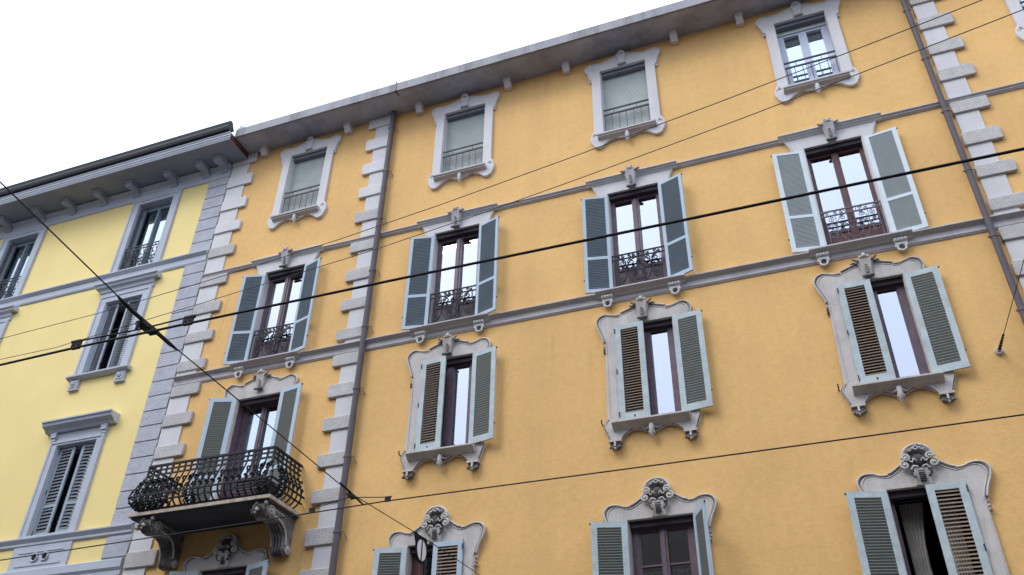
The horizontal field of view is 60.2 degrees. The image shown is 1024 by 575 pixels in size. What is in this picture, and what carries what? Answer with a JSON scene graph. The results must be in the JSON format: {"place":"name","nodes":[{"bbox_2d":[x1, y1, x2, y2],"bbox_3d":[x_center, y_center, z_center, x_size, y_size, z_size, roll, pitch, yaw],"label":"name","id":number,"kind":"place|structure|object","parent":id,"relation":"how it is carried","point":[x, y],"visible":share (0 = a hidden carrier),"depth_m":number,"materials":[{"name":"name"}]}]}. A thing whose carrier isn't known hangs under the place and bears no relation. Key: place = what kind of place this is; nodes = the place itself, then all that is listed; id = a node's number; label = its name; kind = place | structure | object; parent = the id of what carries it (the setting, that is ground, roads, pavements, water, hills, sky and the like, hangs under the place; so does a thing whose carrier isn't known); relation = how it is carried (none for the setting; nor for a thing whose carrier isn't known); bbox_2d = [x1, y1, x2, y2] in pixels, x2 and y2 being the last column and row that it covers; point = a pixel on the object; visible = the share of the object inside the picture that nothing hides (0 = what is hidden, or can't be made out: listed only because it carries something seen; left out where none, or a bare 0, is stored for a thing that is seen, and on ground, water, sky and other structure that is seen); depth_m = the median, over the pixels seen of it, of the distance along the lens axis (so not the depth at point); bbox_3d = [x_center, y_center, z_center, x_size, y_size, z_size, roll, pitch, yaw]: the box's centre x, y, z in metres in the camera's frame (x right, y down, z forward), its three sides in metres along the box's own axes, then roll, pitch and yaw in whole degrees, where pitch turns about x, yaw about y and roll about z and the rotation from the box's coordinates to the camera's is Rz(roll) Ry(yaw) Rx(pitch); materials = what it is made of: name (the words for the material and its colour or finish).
{"place":"outdoors","nodes":[
{"label":"outdoors","id":0,"kind":"place"},
{"bbox_2d":[0,121,248,574],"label":"apartment building","id":1,"kind":"structure","parent":0,"point":[80,430],"depth_m":22.64,"materials":[{"name":"yellow paint"}]},
{"bbox_2d":[0,304,18,343],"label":"window","id":2,"kind":"structure","parent":1,"relation":"in","point":[6,312],"depth_m":24.18,"materials":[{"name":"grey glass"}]},
{"bbox_2d":[0,226,48,298],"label":"window","id":3,"kind":"structure","parent":1,"relation":"in","point":[18,252],"depth_m":25.93,"materials":[{"name":"grey glass"}]},
{"bbox_2d":[7,409,119,571],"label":"window","id":4,"kind":"structure","parent":1,"relation":"in","point":[60,494],"depth_m":20.10,"materials":[{"name":"grey glass"}]},
{"bbox_2d":[66,270,161,391],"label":"window","id":5,"kind":"structure","parent":1,"relation":"in","point":[112,357],"depth_m":22.58,"materials":[{"name":"grey glass"}]},
{"bbox_2d":[109,189,182,272],"bbox_3d":[-9.927,-1.444,24.246,1.660,2.567,0.360,-12,-37,17],"label":"window","id":6,"kind":"structure","parent":1,"relation":"in","point":[148,227],"depth_m":24.36,"materials":[{"name":"clear glass"}]},
{"bbox_2d":[234,474,276,496],"bbox_3d":[-5.050,4.068,17.296,0.660,0.630,0.450,-12,-37,17],"label":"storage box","id":7,"kind":"object","parent":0,"point":[248,491],"visible":0.2,"depth_m":17.25,"materials":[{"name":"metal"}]},
{"bbox_2d":[0,0,681,187],"label":"sky","id":8,"kind":"structure","parent":0,"point":[82,81],"materials":[{"name":"white"}]},
{"bbox_2d":[0,0,981,338],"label":"overhead cable","id":9,"kind":"object","parent":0,"point":[540,168],"visible":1,"depth_m":9.19,"materials":[{"name":"metal"}]},
{"bbox_2d":[0,9,1023,359],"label":"overhead cable","id":10,"kind":"object","parent":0,"point":[564,183],"visible":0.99,"depth_m":9.33,"materials":[{"name":"metal"}]},
{"bbox_2d":[122,0,1023,574],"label":"apartment building","id":11,"kind":"structure","parent":0,"point":[880,306],"depth_m":17.24,"materials":[{"name":"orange paint"}]},
{"bbox_2d":[168,533,268,574],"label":"window","id":12,"kind":"structure","parent":11,"relation":"in","point":[229,553],"depth_m":17.10,"materials":[{"name":"grey stone"}]},
{"bbox_2d":[0,181,479,574],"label":"span wire","id":13,"kind":"object","parent":11,"relation":"attached to","point":[141,322],"visible":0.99,"depth_m":8.61,"materials":[{"name":"black metal"}]},
{"bbox_2d":[414,531,426,563],"bbox_3d":[-1.354,3.852,13.042,0.020,0.425,0.460,-12,-37,17],"label":"street lamp","id":14,"kind":"object","parent":13,"relation":"hanging from","point":[421,548],"visible":1,"depth_m":13.04,"materials":[{"name":"white glass"}]},
{"bbox_2d":[0,147,1023,365],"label":"contact wire","id":15,"kind":"object","parent":13,"relation":"hanging from","point":[187,321],"visible":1,"depth_m":7.24,"materials":[{"name":"black metal"}]},
{"bbox_2d":[0,414,1023,560],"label":"contact wire","id":16,"kind":"object","parent":13,"relation":"hanging from","point":[387,499],"visible":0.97,"depth_m":10.97,"materials":[{"name":"black metal"}]},
{"bbox_2d":[187,369,302,502],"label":"window","id":17,"kind":"structure","parent":11,"relation":"in","point":[229,426],"depth_m":18.98,"materials":[{"name":"grey wood"}]},
{"bbox_2d":[223,244,323,377],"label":"window","id":18,"kind":"structure","parent":11,"relation":"in","point":[276,334],"depth_m":20.68,"materials":[{"name":"grey wood"}]},
{"bbox_2d":[267,135,341,229],"bbox_3d":[-5.358,-2.743,22.978,1.860,2.986,0.491,-12,-37,17],"label":"window","id":19,"kind":"structure","parent":11,"relation":"in","point":[303,185],"depth_m":23.04,"materials":[{"name":"white glass"}]},
{"bbox_2d":[372,505,486,574],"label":"window","id":20,"kind":"structure","parent":11,"relation":"in","point":[463,543],"depth_m":15.73,"materials":[{"name":"grey wood"}]},
{"bbox_2d":[398,333,496,479],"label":"window","id":21,"kind":"structure","parent":11,"relation":"in","point":[452,407],"depth_m":17.43,"materials":[{"name":"grey wood"}]},
{"bbox_2d":[401,202,499,343],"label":"window","id":22,"kind":"structure","parent":11,"relation":"in","point":[463,296],"depth_m":19.36,"materials":[{"name":"grey wood"}]},
{"bbox_2d":[428,91,500,189],"bbox_3d":[-1.156,-3.605,21.651,1.860,2.986,0.491,-12,-37,17],"label":"window","id":23,"kind":"structure","parent":11,"relation":"in","point":[463,139],"depth_m":21.71,"materials":[{"name":"white glass"}]},
{"bbox_2d":[584,47,665,149],"bbox_3d":[2.629,-4.381,20.455,1.860,2.986,0.491,-12,-37,17],"label":"window","id":24,"kind":"structure","parent":11,"relation":"in","point":[625,100],"depth_m":20.52,"materials":[{"name":"white glass"}]},
{"bbox_2d":[581,160,693,307],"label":"window","id":25,"kind":"structure","parent":11,"relation":"in","point":[657,257],"depth_m":18.15,"materials":[{"name":"grey wood"}]},
{"bbox_2d":[589,477,716,574],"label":"window","id":26,"kind":"structure","parent":11,"relation":"in","point":[680,544],"depth_m":14.52,"materials":[{"name":"grey wood"}]},
{"bbox_2d":[595,296,713,449],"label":"window","id":27,"kind":"structure","parent":11,"relation":"in","point":[658,376],"depth_m":16.23,"materials":[{"name":"grey wood"}]},
{"bbox_2d":[755,0,859,103],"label":"window","id":28,"kind":"structure","parent":11,"relation":"in","point":[794,46],"depth_m":19.37,"materials":[{"name":"clear glass"}]},
{"bbox_2d":[771,112,928,265],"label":"window","id":29,"kind":"structure","parent":11,"relation":"in","point":[887,211],"depth_m":16.97,"materials":[{"name":"grey wood"}]},
{"bbox_2d":[813,253,969,414],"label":"window","id":30,"kind":"structure","parent":11,"relation":"in","point":[898,336],"depth_m":15.03,"materials":[{"name":"grey wood"}]},
{"bbox_2d":[844,443,1009,574],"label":"window","id":31,"kind":"structure","parent":11,"relation":"in","point":[946,526],"depth_m":13.22,"materials":[{"name":"grey wood"}]},
{"bbox_2d":[995,260,1023,354],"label":"stay cable","id":32,"kind":"object","parent":11,"relation":"attached to","point":[999,350],"visible":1,"depth_m":13.70,"materials":[{"name":"black metal"}]},
{"bbox_2d":[1004,0,1023,42],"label":"window","id":33,"kind":"structure","parent":11,"relation":"in","point":[1013,6],"depth_m":17.60,"materials":[{"name":"white glass"}]}
]}

